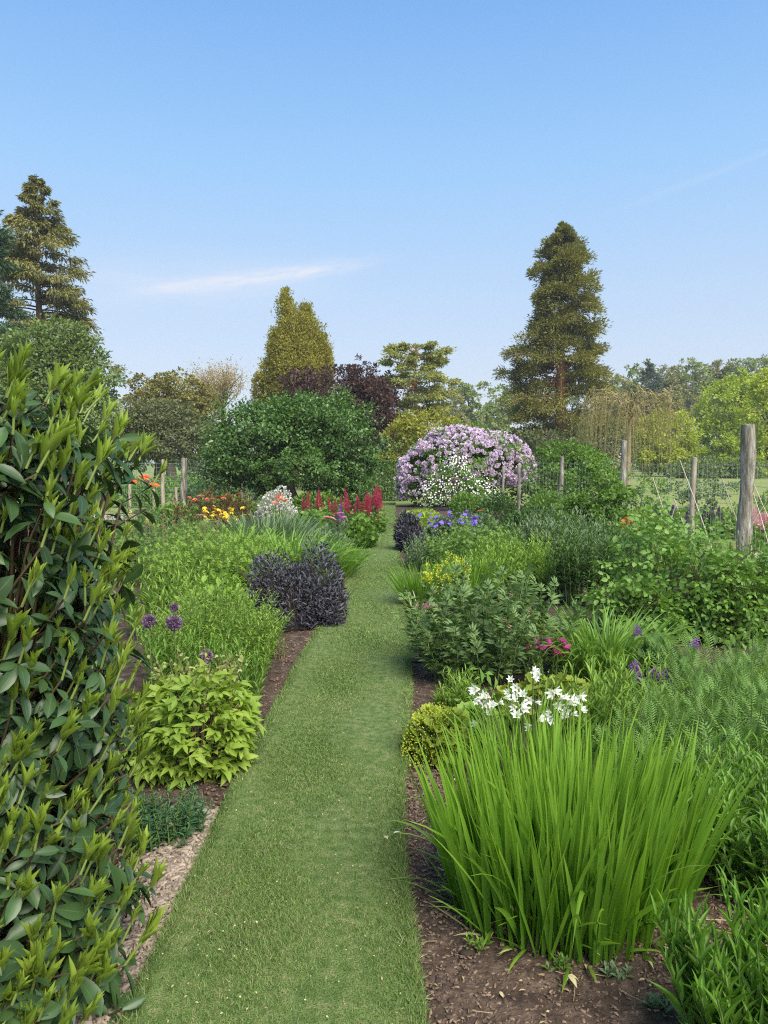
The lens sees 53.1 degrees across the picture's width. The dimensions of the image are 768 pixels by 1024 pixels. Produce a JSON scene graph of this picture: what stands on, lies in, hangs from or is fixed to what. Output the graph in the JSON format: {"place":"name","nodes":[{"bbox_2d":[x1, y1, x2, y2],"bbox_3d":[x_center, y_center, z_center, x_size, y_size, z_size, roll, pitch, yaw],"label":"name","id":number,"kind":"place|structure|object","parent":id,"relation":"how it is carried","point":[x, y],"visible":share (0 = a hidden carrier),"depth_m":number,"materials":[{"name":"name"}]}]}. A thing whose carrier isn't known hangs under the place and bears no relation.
{"place":"outdoors","nodes":[
{"label":"outdoors","id":0,"kind":"place"},
{"bbox_2d":[115,502,433,1023],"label":"lawn path","id":1,"kind":"structure","parent":0,"point":[372,731],"depth_m":3.05,"materials":[{"name":"green plant"}]},
{"bbox_2d":[0,0,767,464],"label":"sky","id":2,"kind":"structure","parent":0,"point":[401,167],"materials":[{"name":"blue"}]},
{"bbox_2d":[5,662,767,1023],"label":"soil","id":3,"kind":"structure","parent":0,"point":[519,1004],"depth_m":2.44,"materials":[{"name":"brown soil"}]},
{"bbox_2d":[0,339,168,1023],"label":"glossy shrub","id":4,"kind":"object","parent":3,"relation":"on","point":[59,730],"visible":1,"depth_m":2.19,"materials":[{"name":"green plant"}]},
{"bbox_2d":[59,805,220,1023],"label":"wood chips","id":5,"kind":"object","parent":3,"relation":"on","point":[178,863],"visible":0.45,"depth_m":2.83,"materials":[{"name":"beige wood"}]},
{"bbox_2d":[118,779,212,854],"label":"plant","id":6,"kind":"object","parent":3,"relation":"on","point":[185,816],"visible":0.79,"depth_m":3.20,"materials":[{"name":"green plant"}]},
{"bbox_2d":[136,608,250,706],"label":"lily foliage","id":7,"kind":"object","parent":3,"relation":"on","point":[212,642],"visible":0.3,"depth_m":4.79,"materials":[{"name":"green plant"}]},
{"bbox_2d":[119,646,267,791],"bbox_3d":[-1.038,1.079,4.023,0.853,0.700,0.820,0,4,0],"label":"leafy perennial","id":8,"kind":"object","parent":3,"relation":"on","point":[231,727],"visible":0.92,"depth_m":3.85,"materials":[{"name":"green plant"}]},
{"bbox_2d":[133,575,293,689],"bbox_3d":[-1.214,0.851,5.575,1.140,0.763,1.425,0,4,0],"label":"fine leaved plant","id":9,"kind":"object","parent":3,"relation":"on","point":[251,635],"visible":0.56,"depth_m":5.38,"materials":[{"name":"green plant"}]},
{"bbox_2d":[217,636,270,715],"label":"tall grassy plant","id":10,"kind":"object","parent":3,"relation":"on","point":[254,684],"visible":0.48,"depth_m":4.81,"materials":[{"name":"green plant"}]},
{"bbox_2d":[400,702,476,770],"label":"mantle plant","id":11,"kind":"object","parent":3,"relation":"on","point":[425,721],"visible":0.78,"depth_m":4.08,"materials":[{"name":"green plant"}]},
{"bbox_2d":[431,665,482,707],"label":"plant","id":12,"kind":"object","parent":3,"relation":"on","point":[446,698],"visible":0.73,"depth_m":4.87,"materials":[{"name":"green plant"}]},
{"bbox_2d":[448,700,506,754],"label":"mantle plant","id":13,"kind":"object","parent":3,"relation":"on","point":[461,705],"visible":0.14,"depth_m":4.23,"materials":[{"name":"green plant"}]},
{"bbox_2d":[391,558,595,690],"bbox_3d":[0.812,0.783,5.675,1.562,0.885,1.295,0,4,0],"label":"peony plant","id":14,"kind":"object","parent":3,"relation":"on","point":[435,647],"visible":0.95,"depth_m":5.50,"materials":[{"name":"green plant"}]},
{"bbox_2d":[428,666,640,776],"bbox_3d":[0.802,1.048,3.954,1.164,0.586,0.950,0,4,0],"label":"white lily","id":15,"kind":"object","parent":3,"relation":"on","point":[524,707],"visible":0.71,"depth_m":3.86,"materials":[{"name":"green plant"}]},
{"bbox_2d":[487,670,594,733],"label":"mantle plant","id":16,"kind":"object","parent":3,"relation":"on","point":[527,683],"visible":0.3,"depth_m":4.57,"materials":[{"name":"green plant"}]},
{"bbox_2d":[522,633,582,681],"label":"magenta flower plant","id":17,"kind":"object","parent":3,"relation":"on","point":[556,666],"visible":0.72,"depth_m":5.37,"materials":[{"name":"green plant"}]},
{"bbox_2d":[378,690,760,991],"bbox_3d":[0.640,1.123,2.697,1.266,0.755,1.226,-1,4,-10],"label":"iris clump","id":18,"kind":"object","parent":3,"relation":"on","point":[573,851],"visible":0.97,"depth_m":2.54,"materials":[{"name":"green plant"}]},
{"bbox_2d":[405,773,767,1023],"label":"bark crumbs","id":19,"kind":"object","parent":3,"relation":"on","point":[454,981],"visible":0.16,"depth_m":2.45,"materials":[{"name":"brown wood"}]},
{"bbox_2d":[517,594,706,686],"bbox_3d":[1.627,0.934,5.635,1.418,0.593,1.379,0,4,0],"label":"daylily clump","id":20,"kind":"object","parent":3,"relation":"on","point":[584,642],"visible":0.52,"depth_m":5.49,"materials":[{"name":"green plant"}]},
{"bbox_2d":[551,648,690,759],"bbox_3d":[1.321,1.026,4.229,0.671,0.591,0.792,3,5,38],"label":"lance plant","id":21,"kind":"object","parent":3,"relation":"on","point":[601,694],"visible":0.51,"depth_m":4.16,"materials":[{"name":"green plant"}]},
{"bbox_2d":[617,625,699,705],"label":"wallflower plant","id":22,"kind":"object","parent":3,"relation":"on","point":[653,670],"visible":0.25,"depth_m":4.57,"materials":[{"name":"purple plant"}]},
{"bbox_2d":[635,632,694,694],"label":"broad leaved plant","id":23,"kind":"object","parent":3,"relation":"on","point":[647,646],"visible":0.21,"depth_m":5.23,"materials":[{"name":"green plant"}]},
{"bbox_2d":[591,674,767,802],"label":"ferny plant","id":24,"kind":"object","parent":3,"relation":"on","point":[671,732],"visible":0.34,"depth_m":3.66,"materials":[{"name":"green plant"}]},
{"bbox_2d":[644,612,767,729],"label":"ferny plant","id":25,"kind":"object","parent":3,"relation":"on","point":[736,669],"visible":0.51,"depth_m":4.40,"materials":[{"name":"green plant"}]},
{"bbox_2d":[648,865,767,1023],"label":"lance plant","id":26,"kind":"object","parent":3,"relation":"on","point":[735,991],"visible":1,"depth_m":2.02,"materials":[{"name":"green plant"}]},
{"bbox_2d":[652,653,767,770],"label":"ferny plant","id":27,"kind":"object","parent":3,"relation":"on","point":[756,713],"visible":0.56,"depth_m":3.79,"materials":[{"name":"green plant"}]},
{"bbox_2d":[667,724,767,912],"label":"lance plant","id":28,"kind":"object","parent":3,"relation":"on","point":[750,814],"visible":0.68,"depth_m":2.84,"materials":[{"name":"green plant"}]},
{"bbox_2d":[10,505,767,663],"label":"border soil","id":29,"kind":"structure","parent":0,"point":[290,634],"depth_m":7.27,"materials":[{"name":"brown soil"}]},
{"bbox_2d":[82,507,210,563],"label":"fine leaved plant","id":30,"kind":"object","parent":29,"relation":"on","point":[148,535],"visible":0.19,"depth_m":12.47,"materials":[{"name":"green plant"}]},
{"bbox_2d":[117,548,210,640],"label":"leafy perennial","id":31,"kind":"object","parent":29,"relation":"on","point":[149,594],"visible":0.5,"depth_m":6.88,"materials":[{"name":"green plant"}]},
{"bbox_2d":[96,506,235,587],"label":"airy perennial","id":32,"kind":"object","parent":29,"relation":"on","point":[140,551],"visible":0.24,"depth_m":10.17,"materials":[{"name":"green plant"}]},
{"bbox_2d":[164,567,259,629],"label":"broad leaved plant","id":33,"kind":"object","parent":29,"relation":"on","point":[203,579],"visible":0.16,"depth_m":6.33,"materials":[{"name":"green plant"}]},
{"bbox_2d":[169,486,255,526],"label":"bronze plant","id":34,"kind":"object","parent":29,"relation":"on","point":[227,503],"visible":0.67,"depth_m":17.73,"materials":[{"name":"brown plant"}]},
{"bbox_2d":[144,517,298,604],"bbox_3d":[-1.875,0.525,8.955,1.779,0.962,1.697,0,4,0],"label":"airy perennial","id":35,"kind":"object","parent":29,"relation":"on","point":[216,558],"visible":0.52,"depth_m":8.71,"materials":[{"name":"green plant"}]},
{"bbox_2d":[201,508,336,545],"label":"grey iris clump","id":36,"kind":"object","parent":29,"relation":"on","point":[287,526],"visible":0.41,"depth_m":13.16,"materials":[{"name":"green plant"}]},
{"bbox_2d":[254,485,295,523],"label":"silver plant","id":37,"kind":"object","parent":29,"relation":"on","point":[266,505],"visible":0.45,"depth_m":18.89,"materials":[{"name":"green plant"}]},
{"bbox_2d":[207,521,368,584],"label":"daylily clump","id":38,"kind":"object","parent":29,"relation":"on","point":[299,547],"visible":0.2,"depth_m":9.83,"materials":[{"name":"green plant"}]},
{"bbox_2d":[237,536,355,630],"bbox_3d":[-0.844,0.680,7.417,1.184,0.907,0.849,0,4,0],"label":"purple sage","id":39,"kind":"object","parent":29,"relation":"on","point":[296,588],"visible":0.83,"depth_m":7.32,"materials":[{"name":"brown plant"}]},
{"bbox_2d":[290,489,345,513],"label":"bush","id":40,"kind":"object","parent":29,"relation":"on","point":[298,502],"visible":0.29,"depth_m":21.34,"materials":[{"name":"green plant"}]},
{"bbox_2d":[129,568,546,813],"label":"soil crumbs","id":41,"kind":"object","parent":29,"relation":"on","point":[217,794],"visible":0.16,"depth_m":5.04,"materials":[{"name":"brown soil"}]},
{"bbox_2d":[313,540,375,579],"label":"daylily clump","id":42,"kind":"object","parent":29,"relation":"on","point":[348,568],"visible":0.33,"depth_m":10.33,"materials":[{"name":"green plant"}]},
{"bbox_2d":[344,512,380,548],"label":"leafy perennial","id":43,"kind":"object","parent":29,"relation":"on","point":[362,528],"visible":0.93,"depth_m":13.90,"materials":[{"name":"green plant"}]},
{"bbox_2d":[355,485,388,532],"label":"lupin plant","id":44,"kind":"object","parent":29,"relation":"on","point":[378,520],"visible":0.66,"depth_m":16.79,"materials":[{"name":"red plant"}]},
{"bbox_2d":[391,509,425,552],"bbox_3d":[0.429,0.329,13.567,0.649,0.811,0.701,-3,5,-38],"label":"purple sage","id":45,"kind":"object","parent":29,"relation":"on","point":[406,528],"visible":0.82,"depth_m":13.43,"materials":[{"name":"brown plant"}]},
{"bbox_2d":[382,557,458,608],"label":"grassy clump","id":46,"kind":"object","parent":29,"relation":"on","point":[418,588],"visible":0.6,"depth_m":8.34,"materials":[{"name":"green plant"}]},
{"bbox_2d":[402,528,455,571],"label":"leafy perennial","id":47,"kind":"object","parent":29,"relation":"on","point":[416,551],"visible":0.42,"depth_m":11.36,"materials":[{"name":"green plant"}]},
{"bbox_2d":[418,551,471,605],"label":"euphorbia plant","id":48,"kind":"object","parent":29,"relation":"on","point":[430,577],"visible":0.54,"depth_m":8.27,"materials":[{"name":"yellow plant"}]},
{"bbox_2d":[418,507,483,545],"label":"geranium plant","id":49,"kind":"object","parent":29,"relation":"on","point":[436,524],"visible":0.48,"depth_m":14.20,"materials":[{"name":"green plant"}]},
{"bbox_2d":[415,449,504,507],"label":"white shrub","id":50,"kind":"object","parent":29,"relation":"on","point":[446,470],"visible":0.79,"depth_m":24.40,"materials":[{"name":"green plant"}]},
{"bbox_2d":[393,420,537,507],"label":"rhododendron","id":51,"kind":"object","parent":29,"relation":"on","point":[484,447],"visible":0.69,"depth_m":26.18,"materials":[{"name":"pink plant"}]},
{"bbox_2d":[425,548,510,601],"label":"grassy clump","id":52,"kind":"object","parent":29,"relation":"on","point":[473,577],"visible":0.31,"depth_m":8.67,"materials":[{"name":"green plant"}]},
{"bbox_2d":[446,491,493,517],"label":"rounded bush","id":53,"kind":"object","parent":29,"relation":"on","point":[458,499],"visible":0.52,"depth_m":19.38,"materials":[{"name":"green plant"}]},
{"bbox_2d":[423,515,532,570],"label":"leafy perennial","id":54,"kind":"object","parent":29,"relation":"on","point":[462,542],"visible":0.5,"depth_m":10.68,"materials":[{"name":"green plant"}]},
{"bbox_2d":[472,491,519,528],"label":"rounded bush","id":55,"kind":"object","parent":29,"relation":"on","point":[503,505],"visible":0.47,"depth_m":17.05,"materials":[{"name":"green plant"}]},
{"bbox_2d":[461,528,571,599],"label":"leafy perennial","id":56,"kind":"object","parent":29,"relation":"on","point":[536,558],"visible":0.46,"depth_m":9.05,"materials":[{"name":"green plant"}]},
{"bbox_2d":[503,503,551,535],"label":"rounded bush","id":57,"kind":"object","parent":29,"relation":"on","point":[519,512],"visible":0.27,"depth_m":15.33,"materials":[{"name":"green plant"}]},
{"bbox_2d":[524,489,570,523],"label":"rounded bush","id":58,"kind":"object","parent":29,"relation":"on","point":[539,500],"visible":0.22,"depth_m":17.69,"materials":[{"name":"green plant"}]},
{"bbox_2d":[504,503,622,569],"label":"leafy perennial","id":59,"kind":"object","parent":29,"relation":"on","point":[532,525],"visible":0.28,"depth_m":11.04,"materials":[{"name":"green plant"}]},
{"bbox_2d":[551,457,637,533],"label":"garden shrub","id":60,"kind":"object","parent":29,"relation":"on","point":[605,492],"visible":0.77,"depth_m":14.89,"materials":[{"name":"green plant"}]},
{"bbox_2d":[543,516,650,609],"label":"phlox plant","id":61,"kind":"object","parent":29,"relation":"on","point":[572,576],"visible":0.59,"depth_m":8.35,"materials":[{"name":"green plant"}]},
{"bbox_2d":[601,517,705,572],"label":"leafy perennial","id":62,"kind":"object","parent":29,"relation":"on","point":[666,527],"visible":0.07,"depth_m":11.11,"materials":[{"name":"green plant"}]},
{"bbox_2d":[575,496,767,648],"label":"round leaved shrub","id":63,"kind":"object","parent":29,"relation":"on","point":[747,580],"visible":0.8,"depth_m":6.78,"materials":[{"name":"green plant"}]},
{"bbox_2d":[656,529,767,587],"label":"leafy perennial","id":64,"kind":"object","parent":29,"relation":"on","point":[748,549],"visible":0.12,"depth_m":9.50,"materials":[{"name":"green plant"}]},
{"bbox_2d":[17,465,767,674],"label":"meadow","id":65,"kind":"structure","parent":0,"point":[760,482],"depth_m":39.70,"materials":[{"name":"green plant"}]},
{"bbox_2d":[0,210,32,393],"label":"cedar tree","id":66,"kind":"object","parent":65,"relation":"on","point":[10,313],"visible":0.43,"depth_m":39.32,"materials":[{"name":"green plant"}]},
{"bbox_2d":[0,173,125,474],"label":"fir tree","id":67,"kind":"object","parent":65,"relation":"on","point":[25,256],"visible":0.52,"depth_m":44.66,"materials":[{"name":"green plant"}]},
{"bbox_2d":[0,313,132,494],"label":"yew tree","id":68,"kind":"object","parent":65,"relation":"on","point":[48,351],"visible":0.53,"depth_m":32.96,"materials":[{"name":"green plant"}]},
{"bbox_2d":[114,477,173,506],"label":"bush","id":69,"kind":"object","parent":65,"relation":"on","point":[139,486],"visible":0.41,"depth_m":26.78,"materials":[{"name":"green plant"}]},
{"bbox_2d":[93,396,218,490],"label":"olive bush","id":70,"kind":"object","parent":65,"relation":"on","point":[179,428],"visible":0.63,"depth_m":37.19,"materials":[{"name":"green plant"}]},
{"bbox_2d":[119,366,223,481],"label":"oak tree","id":71,"kind":"object","parent":65,"relation":"on","point":[162,385],"visible":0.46,"depth_m":58.65,"materials":[{"name":"green plant"}]},
{"bbox_2d":[177,477,239,504],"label":"bush","id":72,"kind":"object","parent":65,"relation":"on","point":[194,495],"visible":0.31,"depth_m":27.70,"materials":[{"name":"green plant"}]},
{"bbox_2d":[177,354,253,478],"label":"blossom tree","id":73,"kind":"object","parent":65,"relation":"on","point":[223,385],"visible":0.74,"depth_m":64.62,"materials":[{"name":"beige plant"}]},
{"bbox_2d":[249,285,336,481],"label":"gold conifer","id":74,"kind":"object","parent":65,"relation":"on","point":[297,340],"visible":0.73,"depth_m":53.15,"materials":[{"name":"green plant"}]},
{"bbox_2d":[197,385,400,504],"bbox_3d":[-2.609,-1.797,22.783,6.247,4.042,3.960,0,4,0],"label":"bay tree","id":75,"kind":"object","parent":65,"relation":"on","point":[287,424],"visible":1,"depth_m":22.42,"materials":[{"name":"green plant"}]},
{"bbox_2d":[274,361,403,468],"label":"plum tree","id":76,"kind":"object","parent":65,"relation":"on","point":[383,398],"visible":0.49,"depth_m":41.08,"materials":[{"name":"purple plant"}]},
{"bbox_2d":[362,459,404,500],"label":"clipped hedge","id":77,"kind":"object","parent":65,"relation":"on","point":[385,492],"visible":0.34,"depth_m":30.97,"materials":[{"name":"green plant"}]},
{"bbox_2d":[14,514,767,706],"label":"undergrowth","id":78,"kind":"object","parent":65,"relation":"on","point":[481,676],"visible":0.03,"depth_m":6.08,"materials":[{"name":"green plant"}]},
{"bbox_2d":[372,340,462,474],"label":"pine tree","id":79,"kind":"object","parent":65,"relation":"on","point":[433,359],"visible":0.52,"depth_m":48.81,"materials":[{"name":"green plant"}]},
{"bbox_2d":[373,407,469,491],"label":"willow bush","id":80,"kind":"object","parent":65,"relation":"on","point":[419,425],"visible":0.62,"depth_m":39.44,"materials":[{"name":"yellow plant"}]},
{"bbox_2d":[437,383,471,425],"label":"woodland tree","id":81,"kind":"object","parent":65,"relation":"on","point":[459,412],"visible":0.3,"depth_m":112.95,"materials":[{"name":"green plant"}]},
{"bbox_2d":[450,381,509,431],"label":"woodland tree","id":82,"kind":"object","parent":65,"relation":"on","point":[470,413],"visible":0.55,"depth_m":123.05,"materials":[{"name":"green plant"}]},
{"bbox_2d":[476,383,522,432],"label":"woodland tree","id":83,"kind":"object","parent":65,"relation":"on","point":[500,409],"visible":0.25,"depth_m":132.67,"materials":[{"name":"green plant"}]},
{"bbox_2d":[457,412,641,486],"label":"boundary hedge","id":84,"kind":"object","parent":65,"relation":"on","point":[533,437],"visible":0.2,"depth_m":45.53,"materials":[{"name":"green plant"}]},
{"bbox_2d":[491,221,616,481],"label":"redwood tree","id":85,"kind":"object","parent":65,"relation":"on","point":[564,253],"visible":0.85,"depth_m":57.76,"materials":[{"name":"green plant"}]},
{"bbox_2d":[515,437,632,507],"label":"garden shrub","id":86,"kind":"object","parent":65,"relation":"on","point":[575,455],"visible":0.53,"depth_m":24.73,"materials":[{"name":"green plant"}]},
{"bbox_2d":[595,374,635,465],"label":"woodland tree","id":87,"kind":"object","parent":65,"relation":"on","point":[621,380],"visible":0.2,"depth_m":126.05,"materials":[{"name":"green plant"}]},
{"bbox_2d":[569,383,691,487],"bbox_3d":[12.251,-3.571,37.817,5.614,5.298,5.029,0,4,0],"label":"weeping tree","id":88,"kind":"object","parent":65,"relation":"on","point":[628,408],"visible":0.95,"depth_m":37.31,"materials":[{"name":"green plant"}]},
{"bbox_2d":[615,475,667,519],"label":"garden shrub","id":89,"kind":"object","parent":65,"relation":"on","point":[648,500],"visible":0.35,"depth_m":20.79,"materials":[{"name":"green plant"}]},
{"bbox_2d":[631,361,666,464],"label":"spruce tree","id":90,"kind":"object","parent":65,"relation":"on","point":[643,380],"visible":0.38,"depth_m":130.30,"materials":[{"name":"green plant"}]},
{"bbox_2d":[631,406,707,476],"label":"lime tree","id":91,"kind":"object","parent":65,"relation":"on","point":[688,445],"visible":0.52,"depth_m":78.78,"materials":[{"name":"green plant"}]},
{"bbox_2d":[644,364,705,431],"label":"woodland tree","id":92,"kind":"object","parent":65,"relation":"on","point":[670,382],"visible":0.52,"depth_m":137.48,"materials":[{"name":"green plant"}]},
{"bbox_2d":[688,457,696,536],"bbox_3d":[5.633,-0.142,14.022,0.124,1.722,0.111,0,4,0],"label":"fence post","id":93,"kind":"object","parent":65,"relation":"on","point":[693,484],"visible":0.77,"depth_m":13.97,"materials":[{"name":"grey wood"}]},
{"bbox_2d":[666,357,722,458],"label":"woodland tree","id":94,"kind":"object","parent":65,"relation":"on","point":[697,366],"visible":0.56,"depth_m":142.82,"materials":[{"name":"green plant"}]},
{"bbox_2d":[660,471,739,509],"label":"garden shrub","id":95,"kind":"object","parent":65,"relation":"on","point":[686,491],"visible":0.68,"depth_m":25.87,"materials":[{"name":"green plant"}]},
{"bbox_2d":[684,505,731,541],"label":"lupin plant","id":96,"kind":"object","parent":65,"relation":"on","point":[705,516],"visible":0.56,"depth_m":14.96,"materials":[{"name":"green plant"}]},
{"bbox_2d":[661,454,767,478],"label":"field bush","id":97,"kind":"object","parent":65,"relation":"on","point":[728,470],"visible":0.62,"depth_m":71.24,"materials":[{"name":"green plant"}]},
{"bbox_2d":[696,359,741,449],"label":"woodland tree","id":98,"kind":"object","parent":65,"relation":"on","point":[718,374],"visible":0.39,"depth_m":145.89,"materials":[{"name":"green plant"}]},
{"bbox_2d":[689,365,766,472],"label":"lime tree","id":99,"kind":"object","parent":65,"relation":"on","point":[718,422],"visible":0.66,"depth_m":86.28,"materials":[{"name":"green plant"}]},
{"bbox_2d":[736,424,755,559],"bbox_3d":[5.659,-0.258,12.009,0.263,2.225,0.246,0,4,0],"label":"fence post","id":100,"kind":"object","parent":65,"relation":"on","point":[744,523],"visible":0.87,"depth_m":11.93,"materials":[{"name":"grey wood"}]},
{"bbox_2d":[520,463,767,551],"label":"wire netting","id":101,"kind":"object","parent":100,"relation":"attached to","point":[702,482],"visible":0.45,"depth_m":14.60,"materials":[{"name":"grey metal"}]},
{"bbox_2d":[731,506,767,551],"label":"lupin plant","id":102,"kind":"object","parent":65,"relation":"on","point":[760,534],"visible":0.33,"depth_m":13.52,"materials":[{"name":"pink plant"}]},
{"bbox_2d":[732,367,767,477],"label":"lime tree","id":103,"kind":"object","parent":65,"relation":"on","point":[757,386],"visible":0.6,"depth_m":73.22,"materials":[{"name":"green plant"}]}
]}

